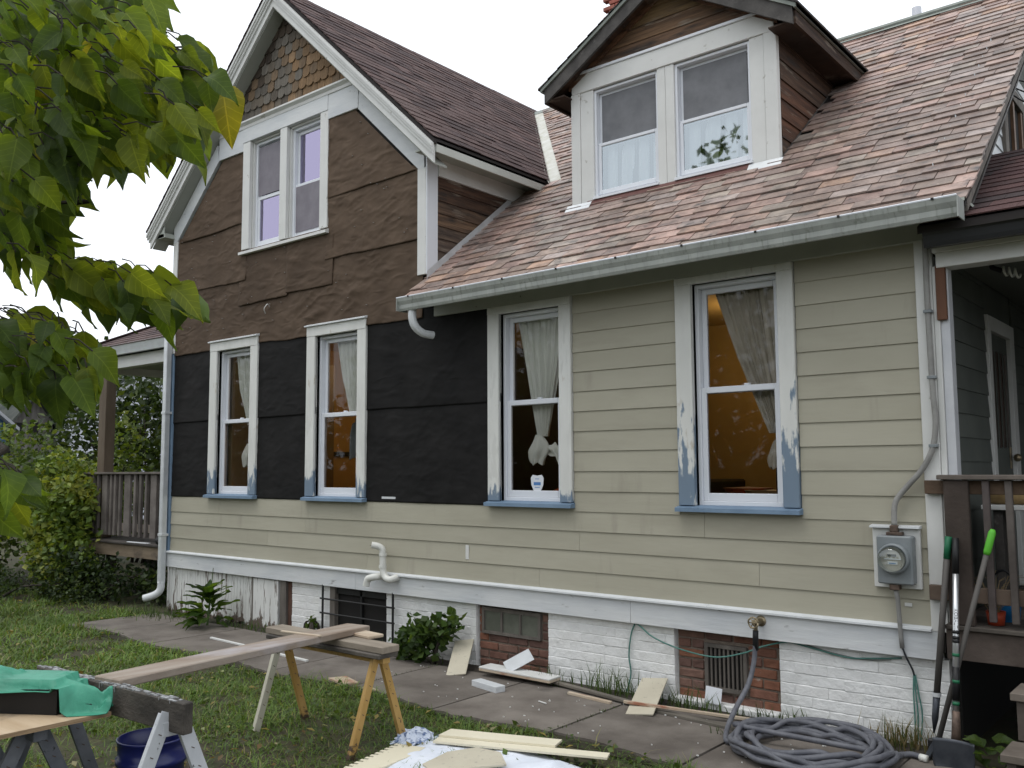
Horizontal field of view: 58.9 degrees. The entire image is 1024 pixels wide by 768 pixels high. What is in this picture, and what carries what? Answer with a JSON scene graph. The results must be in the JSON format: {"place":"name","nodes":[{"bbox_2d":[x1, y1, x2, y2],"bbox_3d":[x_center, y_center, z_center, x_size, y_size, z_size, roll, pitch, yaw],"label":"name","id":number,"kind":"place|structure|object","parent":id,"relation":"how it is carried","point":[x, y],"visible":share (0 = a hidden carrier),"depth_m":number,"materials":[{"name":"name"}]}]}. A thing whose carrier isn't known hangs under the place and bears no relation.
{"place":"outdoors","nodes":[
{"label":"outdoors","id":0,"kind":"place"},
{"bbox_2d":[0,411,19,456],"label":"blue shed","id":1,"kind":"structure","parent":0,"point":[5,418],"depth_m":25.35,"materials":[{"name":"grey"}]},
{"bbox_2d":[0,400,56,525],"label":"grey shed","id":2,"kind":"structure","parent":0,"point":[14,414],"depth_m":26.21,"materials":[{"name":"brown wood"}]},
{"bbox_2d":[15,422,38,433],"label":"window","id":3,"kind":"structure","parent":2,"relation":"in","point":[35,427],"depth_m":26.20,"materials":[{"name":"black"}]},
{"bbox_2d":[51,376,162,518],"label":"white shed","id":4,"kind":"structure","parent":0,"point":[75,418],"depth_m":27.17,"materials":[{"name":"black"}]},
{"bbox_2d":[0,0,961,341],"label":"sky","id":5,"kind":"structure","parent":0,"point":[510,48],"materials":[{"name":"white"}]},
{"bbox_2d":[0,523,1023,767],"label":"ground","id":6,"kind":"structure","parent":0,"point":[1006,723],"depth_m":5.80,"materials":[{"name":"green plant"}]},
{"bbox_2d":[0,729,67,767],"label":"sawhorse","id":7,"kind":"object","parent":6,"relation":"on","point":[47,744],"visible":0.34,"depth_m":3.90,"materials":[{"name":"grey metal"}]},
{"bbox_2d":[0,711,110,739],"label":"plywood sheet","id":8,"kind":"object","parent":7,"relation":"on","point":[12,725],"visible":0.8,"depth_m":3.89,"materials":[{"name":"beige wood"}]},
{"bbox_2d":[0,689,59,714],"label":"tool case","id":9,"kind":"object","parent":8,"relation":"on","point":[37,703],"visible":0.5,"depth_m":4.01,"materials":[{"name":"black plastic"}]},
{"bbox_2d":[0,665,112,716],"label":"green tarp","id":10,"kind":"object","parent":9,"relation":"on","point":[78,695],"visible":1,"depth_m":4.04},
{"bbox_2d":[0,419,68,575],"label":"shrub","id":11,"kind":"object","parent":6,"relation":"on","point":[36,454],"visible":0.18,"depth_m":14.51,"materials":[{"name":"green plant"}]},
{"bbox_2d":[0,562,98,605],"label":"shrub","id":12,"kind":"object","parent":6,"relation":"on","point":[53,594],"visible":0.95,"depth_m":11.35,"materials":[{"name":"green plant"}]},
{"bbox_2d":[17,446,103,596],"bbox_3d":[-6.045,1.855,12.280,2.021,2.052,1.154,-5,-7,39],"label":"shrub","id":13,"kind":"object","parent":6,"relation":"on","point":[68,517],"visible":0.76,"depth_m":11.99,"materials":[{"name":"green plant"}]},
{"bbox_2d":[29,541,167,604],"bbox_3d":[-5.279,2.402,11.500,2.692,0.826,0.881,-3,-6,24],"label":"shrub","id":14,"kind":"object","parent":6,"relation":"on","point":[94,577],"visible":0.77,"depth_m":11.39,"materials":[{"name":"green plant"}]},
{"bbox_2d":[36,336,162,563],"bbox_3d":[-5.910,1.109,16.393,6.666,4.344,2.645,-3,-6,29],"label":"vine thicket","id":15,"kind":"object","parent":6,"relation":"on","point":[143,389],"visible":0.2,"depth_m":16.44,"materials":[{"name":"green plant"}]},
{"bbox_2d":[16,665,207,767],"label":"sawhorse","id":16,"kind":"object","parent":6,"relation":"on","point":[163,716],"visible":0.63,"depth_m":3.94,"materials":[{"name":"paint"}]},
{"bbox_2d":[95,623,369,685],"bbox_3d":[-1.421,1.460,4.966,0.185,0.068,1.813,-3,-6,30],"label":"plank","id":17,"kind":"object","parent":16,"relation":"on","point":[162,670],"visible":0.84,"depth_m":4.74,"materials":[{"name":"brown wood"}]},
{"bbox_2d":[280,630,321,636],"bbox_3d":[-1.252,1.479,5.371,0.305,0.013,0.022,-3,-6,29],"label":"wood strip","id":18,"kind":"object","parent":17,"relation":"on","point":[299,633],"visible":1,"depth_m":5.36,"materials":[{"name":"beige wood"}]},
{"bbox_2d":[74,410,149,573],"bbox_3d":[-6.474,1.719,13.844,2.373,2.575,1.306,-5,-7,39],"label":"shrub","id":19,"kind":"object","parent":6,"relation":"on","point":[124,456],"visible":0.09,"depth_m":13.40,"materials":[{"name":"green plant"}]},
{"bbox_2d":[0,0,244,541],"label":"broadleaf tree","id":20,"kind":"object","parent":6,"relation":"on","point":[119,91],"visible":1,"depth_m":2.33,"materials":[{"name":"green plant"}]},
{"bbox_2d":[82,326,163,599],"bbox_3d":[-3.972,0.819,13.184,3.003,4.300,3.670,-5,-7,39],"label":"back porch","id":21,"kind":"object","parent":6,"relation":"on","point":[141,354],"visible":0.35,"depth_m":11.95,"materials":[{"name":"brown wood"}]},
{"bbox_2d":[127,541,149,543],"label":"wood strip","id":22,"kind":"object","parent":21,"relation":"on","point":[138,542],"visible":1,"depth_m":11.27,"materials":[{"name":"white paint"}]},
{"bbox_2d":[115,727,186,767],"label":"bucket","id":23,"kind":"object","parent":6,"relation":"on","point":[131,745],"visible":0.59,"depth_m":4.15,"materials":[{"name":"blue plastic"}]},
{"bbox_2d":[303,615,319,629],"bbox_3d":[-1.907,2.368,8.741,0.186,0.280,0.218,3,-6,-34],"label":"shrub","id":24,"kind":"object","parent":6,"relation":"on","point":[313,623],"depth_m":8.75,"materials":[{"name":"green plant"}]},
{"bbox_2d":[2,591,644,767],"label":"fallen leaves","id":25,"kind":"object","parent":6,"relation":"on","point":[74,763],"visible":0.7,"depth_m":5.62,"materials":[{"name":"brown plant"}]},
{"bbox_2d":[253,634,405,759],"bbox_3d":[-1.127,1.875,5.561,1.080,0.569,0.464,-5,-7,39],"label":"sawhorse","id":26,"kind":"object","parent":6,"relation":"on","point":[375,659],"visible":0.81,"depth_m":5.38,"materials":[{"name":"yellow wood"}]},
{"bbox_2d":[266,624,398,654],"bbox_3d":[-1.134,1.574,5.610,1.125,0.039,0.135,-5,-7,39],"label":"loose board","id":27,"kind":"object","parent":26,"relation":"on","point":[367,645],"visible":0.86,"depth_m":5.41,"materials":[{"name":"brown wood"}]},
{"bbox_2d":[353,630,383,638],"bbox_3d":[-0.962,1.546,5.636,0.110,0.019,0.402,5,-7,-44],"label":"loose board","id":28,"kind":"object","parent":26,"relation":"on","point":[365,634],"visible":0.52,"depth_m":5.52,"materials":[{"name":"brown wood"}]},
{"bbox_2d":[1,593,679,767],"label":"lawn weeds","id":29,"kind":"object","parent":6,"relation":"on","point":[504,751],"visible":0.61,"depth_m":5.85,"materials":[{"name":"green plant"}]},
{"bbox_2d":[390,726,438,745],"bbox_3d":[-0.582,2.093,5.428,0.240,0.067,0.320,-5,-7,39],"label":"rag","id":30,"kind":"object","parent":6,"relation":"on","point":[415,735],"visible":0.84,"depth_m":5.37,"materials":[{"name":"fabric"}]},
{"bbox_2d":[388,606,466,664],"bbox_3d":[-0.745,2.124,7.590,0.774,0.548,0.419,-5,-7,39],"label":"shrub","id":31,"kind":"object","parent":6,"relation":"on","point":[422,633],"depth_m":7.51,"materials":[{"name":"green plant"}]},
{"bbox_2d":[387,738,579,767],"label":"drop cloth","id":32,"kind":"object","parent":6,"relation":"on","point":[518,759],"visible":0.57,"depth_m":4.99,"materials":[{"name":"white fabric"}]},
{"bbox_2d":[343,743,424,767],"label":"cream sheet","id":33,"kind":"object","parent":32,"relation":"on","point":[395,753],"visible":1,"depth_m":5.00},
{"bbox_2d":[423,747,505,767],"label":"panel offcut","id":34,"kind":"object","parent":32,"relation":"on","point":[475,757],"visible":1,"depth_m":4.83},
{"bbox_2d":[433,737,609,759],"bbox_3d":[0.043,2.049,5.104,1.021,0.012,0.087,-2,-6,18],"label":"trim board","id":35,"kind":"object","parent":32,"relation":"on","point":[530,748],"depth_m":5.08,"materials":[{"name":"beige wood"}]},
{"bbox_2d":[439,729,561,746],"bbox_3d":[-0.070,2.051,5.250,0.712,0.012,0.137,-2,-6,19],"label":"trim board","id":36,"kind":"object","parent":35,"relation":"on","point":[497,737],"depth_m":5.24,"materials":[{"name":"beige wood"}]},
{"bbox_2d":[241,626,926,754],"bbox_3d":[-0.146,2.311,7.224,6.700,0.024,0.240,-5,-7,39],"label":"soil strip","id":37,"kind":"object","parent":6,"relation":"on","point":[473,668],"visible":0.21,"depth_m":6.71,"materials":[{"name":"brown soil"}]},
{"bbox_2d":[146,0,1023,745],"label":"house","id":38,"kind":"structure","parent":6,"relation":"on","point":[608,348],"depth_m":7.35,"materials":[{"name":"grey wood"}]},
{"bbox_2d":[142,338,171,601],"bbox_3d":[-4.050,0.959,10.683,0.489,3.140,0.174,3,-6,-33],"label":"downspout","id":39,"kind":"object","parent":38,"relation":"attached to","point":[162,533],"visible":0.86,"depth_m":10.59,"materials":[{"name":"metal"}]},
{"bbox_2d":[203,333,259,498],"bbox_3d":[-2.994,0.366,9.977,0.929,1.762,0.291,-5,-7,39],"label":"window","id":40,"kind":"structure","parent":38,"relation":"in","point":[247,358],"depth_m":10.06,"materials":[{"name":"blue paint"}]},
{"bbox_2d":[238,110,328,255],"bbox_3d":[-2.385,-2.088,9.613,1.505,1.268,0.170,-5,-7,39],"label":"upper window","id":41,"kind":"structure","parent":38,"relation":"in","point":[275,163],"depth_m":9.59,"materials":[{"name":"white paint"}]},
{"bbox_2d":[300,315,367,501],"bbox_3d":[-1.668,0.255,8.858,0.917,1.762,0.254,-5,-7,39],"label":"window","id":42,"kind":"structure","parent":38,"relation":"in","point":[352,346],"depth_m":8.95,"materials":[{"name":"blue paint"}]},
{"bbox_2d":[363,542,399,586],"bbox_3d":[-1.177,1.621,8.141,0.366,0.409,0.192,-5,-7,39],"label":"vent pipe","id":43,"kind":"object","parent":38,"relation":"attached to","point":[381,575],"visible":1,"depth_m":8.10,"materials":[{"name":"white plastic"}]},
{"bbox_2d":[482,606,541,640],"bbox_3d":[-0.007,1.931,7.321,0.610,0.213,0.025,-5,-7,39],"label":"basement window","id":44,"kind":"structure","parent":38,"relation":"in","point":[497,621],"depth_m":7.31,"materials":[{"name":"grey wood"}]},
{"bbox_2d":[483,296,574,507],"bbox_3d":[0.189,0.163,7.337,0.879,1.643,0.281,-5,-7,39],"label":"window","id":45,"kind":"structure","parent":38,"relation":"in","point":[546,334],"depth_m":7.39,"materials":[{"name":"blue paint"}]},
{"bbox_2d":[603,0,618,13],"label":"chimney","id":46,"kind":"object","parent":38,"relation":"on","point":[612,4],"visible":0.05,"depth_m":12.69,"materials":[{"name":"red brick"}]},
{"bbox_2d":[581,67,666,202],"bbox_3d":[0.995,-2.107,7.841,0.858,1.022,0.199,-5,-7,39],"label":"window","id":47,"kind":"structure","parent":38,"relation":"in","point":[625,112],"depth_m":7.88,"materials":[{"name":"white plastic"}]},
{"bbox_2d":[665,34,766,182],"bbox_3d":[1.660,-2.162,7.292,0.866,1.022,0.199,-5,-7,39],"label":"window","id":48,"kind":"structure","parent":38,"relation":"in","point":[728,81],"depth_m":7.31,"materials":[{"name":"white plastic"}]},
{"bbox_2d":[674,261,802,514],"bbox_3d":[1.558,0.049,6.200,0.894,1.643,0.272,-5,-7,39],"label":"window","id":49,"kind":"structure","parent":38,"relation":"in","point":[758,312],"depth_m":6.23,"materials":[{"name":"blue paint"}]},
{"bbox_2d":[747,615,765,630],"bbox_3d":[1.581,1.547,5.851,0.080,0.104,0.126,-5,-7,39],"label":"hose faucet","id":50,"kind":"object","parent":38,"relation":"attached to","point":[760,620],"visible":1,"depth_m":5.83,"materials":[{"name":"gold metal"}]},
{"bbox_2d":[626,624,922,741],"bbox_3d":[1.602,1.916,5.916,2.034,0.512,0.050,-5,-7,39],"label":"loose cable","id":51,"kind":"object","parent":38,"relation":"attached to","point":[915,683],"visible":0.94,"depth_m":5.63,"materials":[{"name":"green plastic"}]},
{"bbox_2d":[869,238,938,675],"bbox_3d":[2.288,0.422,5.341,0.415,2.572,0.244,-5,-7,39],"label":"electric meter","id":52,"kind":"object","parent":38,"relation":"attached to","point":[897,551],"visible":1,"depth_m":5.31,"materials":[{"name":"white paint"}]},
{"bbox_2d":[912,6,921,15],"bbox_3d":[3.929,-3.417,8.781,0.150,0.470,0.146,-5,-7,39],"label":"vent pipe","id":53,"kind":"object","parent":38,"relation":"attached to","point":[916,10],"visible":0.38,"depth_m":8.76,"materials":[{"name":"grey metal"}]},
{"bbox_2d":[984,314,1023,585],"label":"porch door","id":54,"kind":"structure","parent":38,"relation":"in","point":[994,326],"depth_m":6.73,"materials":[{"name":"white paint"}]},
{"bbox_2d":[1001,91,1023,151],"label":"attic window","id":55,"kind":"structure","parent":38,"relation":"in","point":[1012,128],"depth_m":7.55,"materials":[{"name":"grey wood"}]},
{"bbox_2d":[1014,80,1023,101],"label":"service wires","id":56,"kind":"object","parent":38,"relation":"attached to","point":[1021,91],"visible":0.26,"depth_m":7.18,"materials":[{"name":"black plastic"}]},
{"bbox_2d":[917,148,1023,767],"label":"side porch","id":57,"kind":"object","parent":6,"relation":"on","point":[989,230],"visible":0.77,"depth_m":5.16,"materials":[{"name":"brown wood"}]},
{"bbox_2d":[974,571,1023,625],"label":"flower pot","id":58,"kind":"object","parent":57,"relation":"on","point":[1001,614],"visible":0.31,"depth_m":5.07,"materials":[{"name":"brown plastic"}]},
{"bbox_2d":[988,265,1021,278],"bbox_3d":[2.926,-0.707,5.438,0.221,0.181,0.107,-5,-7,39],"label":"porch lamp","id":59,"kind":"object","parent":57,"relation":"hanging from","point":[996,269],"visible":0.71,"depth_m":5.40,"materials":[{"name":"black plastic"}]},
{"bbox_2d":[995,569,1020,621],"bbox_3d":[2.848,1.215,5.231,0.170,0.293,0.170,-5,-7,39],"label":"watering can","id":60,"kind":"object","parent":57,"relation":"on","point":[1008,610],"visible":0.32,"depth_m":5.16,"materials":[{"name":"blue plastic"}]},
{"bbox_2d":[963,733,1014,767],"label":"corner weed","id":61,"kind":"object","parent":6,"relation":"on","point":[976,740],"visible":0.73,"depth_m":4.82,"materials":[{"name":"green plant"}]},
{"bbox_2d":[68,611,1006,767],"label":"walkway","id":62,"kind":"structure","parent":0,"point":[637,735],"depth_m":6.23,"materials":[{"name":"concrete"}]},
{"bbox_2d":[174,568,239,630],"bbox_3d":[-3.167,2.242,9.508,0.685,0.622,0.804,-5,-7,39],"label":"dock plant","id":63,"kind":"object","parent":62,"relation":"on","point":[209,595],"visible":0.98,"depth_m":9.43,"materials":[{"name":"green plant"}]},
{"bbox_2d":[210,637,244,645],"bbox_3d":[-2.627,2.412,8.467,0.711,0.016,0.025,-5,-7,42],"label":"wood strip","id":64,"kind":"object","parent":62,"relation":"on","point":[226,641],"visible":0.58,"depth_m":8.51,"materials":[{"name":"white paint"}]},
{"bbox_2d":[280,653,308,661],"bbox_3d":[-1.917,2.347,7.806,0.531,0.016,0.025,-5,-7,42],"label":"wood strip","id":65,"kind":"object","parent":62,"relation":"on","point":[300,659],"visible":0.42,"depth_m":7.69,"materials":[{"name":"white paint"}]},
{"bbox_2d":[328,676,356,684],"bbox_3d":[-1.283,2.256,6.891,0.142,0.012,0.269,3,-6,-32],"label":"board scrap","id":66,"kind":"object","parent":62,"relation":"on","point":[349,680],"visible":0.64,"depth_m":6.89,"materials":[{"name":"brown wood"}]},
{"bbox_2d":[446,639,473,674],"bbox_3d":[-0.416,2.204,7.317,0.160,0.212,0.460,-1,-5,6],"label":"leaning board","id":67,"kind":"object","parent":62,"relation":"on","point":[460,658],"visible":1,"depth_m":7.30,"materials":[{"name":"beige wood"}]},
{"bbox_2d":[472,678,504,692],"bbox_3d":[-0.175,2.215,6.656,0.088,0.045,0.296,4,-7,-38],"label":"trim offcut","id":68,"kind":"object","parent":62,"relation":"on","point":[487,685],"depth_m":6.61,"materials":[{"name":"white paint"}]},
{"bbox_2d":[479,663,560,683],"bbox_3d":[0.053,2.205,6.917,0.671,0.041,0.150,-4,-7,37],"label":"sill board","id":69,"kind":"object","parent":62,"relation":"on","point":[523,673],"visible":1,"depth_m":6.87,"materials":[{"name":"white paint"}]},
{"bbox_2d":[503,649,533,670],"bbox_3d":[0.050,2.141,7.007,0.227,0.154,0.150,0,-5,-6],"label":"metal offcut","id":70,"kind":"object","parent":69,"relation":"on","point":[519,660],"visible":1,"depth_m":7.00,"materials":[{"name":"white metal"}]},
{"bbox_2d":[104,597,961,753],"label":"wall foot grass","id":71,"kind":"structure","parent":62,"relation":"on","point":[903,739],"depth_m":6.13,"materials":[{"name":"green plant"}]},
{"bbox_2d":[567,691,611,703],"bbox_3d":[0.541,2.195,6.345,0.030,0.018,0.393,5,-7,-44],"label":"wood strip","id":72,"kind":"object","parent":62,"relation":"on","point":[589,697],"visible":1,"depth_m":6.33,"materials":[{"name":"beige wood"}]},
{"bbox_2d":[552,681,631,701],"bbox_3d":[0.577,2.191,6.443,0.045,0.018,0.998,4,-7,-39],"label":"wood strip","id":73,"kind":"object","parent":62,"relation":"on","point":[594,692],"visible":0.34,"depth_m":6.44,"materials":[{"name":"brown wood"}]},
{"bbox_2d":[381,665,824,762],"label":"paint chips","id":74,"kind":"object","parent":62,"relation":"on","point":[601,711],"visible":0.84,"depth_m":5.89,"materials":[{"name":"paint"}]},
{"bbox_2d":[626,678,667,715],"bbox_3d":[0.918,2.116,6.149,0.185,0.152,0.485,-2,-6,21],"label":"leaning board","id":75,"kind":"object","parent":62,"relation":"on","point":[649,690],"visible":1,"depth_m":6.15,"materials":[{"name":"beige wood"}]},
{"bbox_2d":[623,700,748,719],"bbox_3d":[1.171,2.118,5.864,0.944,0.040,0.022,-3,-6,27],"label":"wood strip","id":76,"kind":"object","parent":62,"relation":"on","point":[682,709],"visible":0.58,"depth_m":5.88,"materials":[{"name":"brown wood"}]},
{"bbox_2d":[654,708,735,730],"bbox_3d":[1.165,2.142,5.791,0.050,0.018,0.643,5,-7,-44],"label":"wood strip","id":77,"kind":"object","parent":62,"relation":"on","point":[690,718],"visible":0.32,"depth_m":5.78,"materials":[{"name":"brown wood"}]},
{"bbox_2d":[704,686,721,704],"bbox_3d":[1.351,2.090,6.081,0.125,0.111,0.024,-5,-7,39],"label":"white card","id":78,"kind":"object","parent":62,"relation":"on","point":[710,691],"visible":1,"depth_m":6.08,"materials":[{"name":"white paper"}]},
{"bbox_2d":[723,630,928,767],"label":"garden hose","id":79,"kind":"object","parent":62,"relation":"on","point":[876,749],"visible":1,"depth_m":5.12,"materials":[{"name":"grey plastic"}]},
{"bbox_2d":[932,536,951,732],"bbox_3d":[2.420,1.407,5.098,0.150,1.094,0.046,-3,-6,25],"label":"edging tool","id":80,"kind":"object","parent":62,"relation":"on","point":[936,693],"visible":1,"depth_m":5.09,"materials":[{"name":"black"}]},
{"bbox_2d":[932,538,974,767],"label":"shovel","id":81,"kind":"object","parent":62,"relation":"on","point":[954,751],"visible":1,"depth_m":4.92,"materials":[{"name":"black plastic"}]},
{"bbox_2d":[925,529,995,759],"bbox_3d":[2.468,1.439,4.999,0.414,1.278,0.063,-3,-6,23],"label":"garden hoe","id":82,"kind":"object","parent":62,"relation":"on","point":[989,542],"visible":0.73,"depth_m":4.98,"materials":[{"name":"green"}]},
{"bbox_2d":[981,504,1023,589],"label":"porch bench","id":83,"kind":"object","parent":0,"point":[1001,541],"visible":0.48,"depth_m":5.47,"materials":[{"name":"white paint"}]},
{"bbox_2d":[990,495,1023,504],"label":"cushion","id":84,"kind":"object","parent":83,"relation":"on","point":[1000,499],"visible":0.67,"depth_m":5.53,"materials":[{"name":"brown fabric"}]}
]}

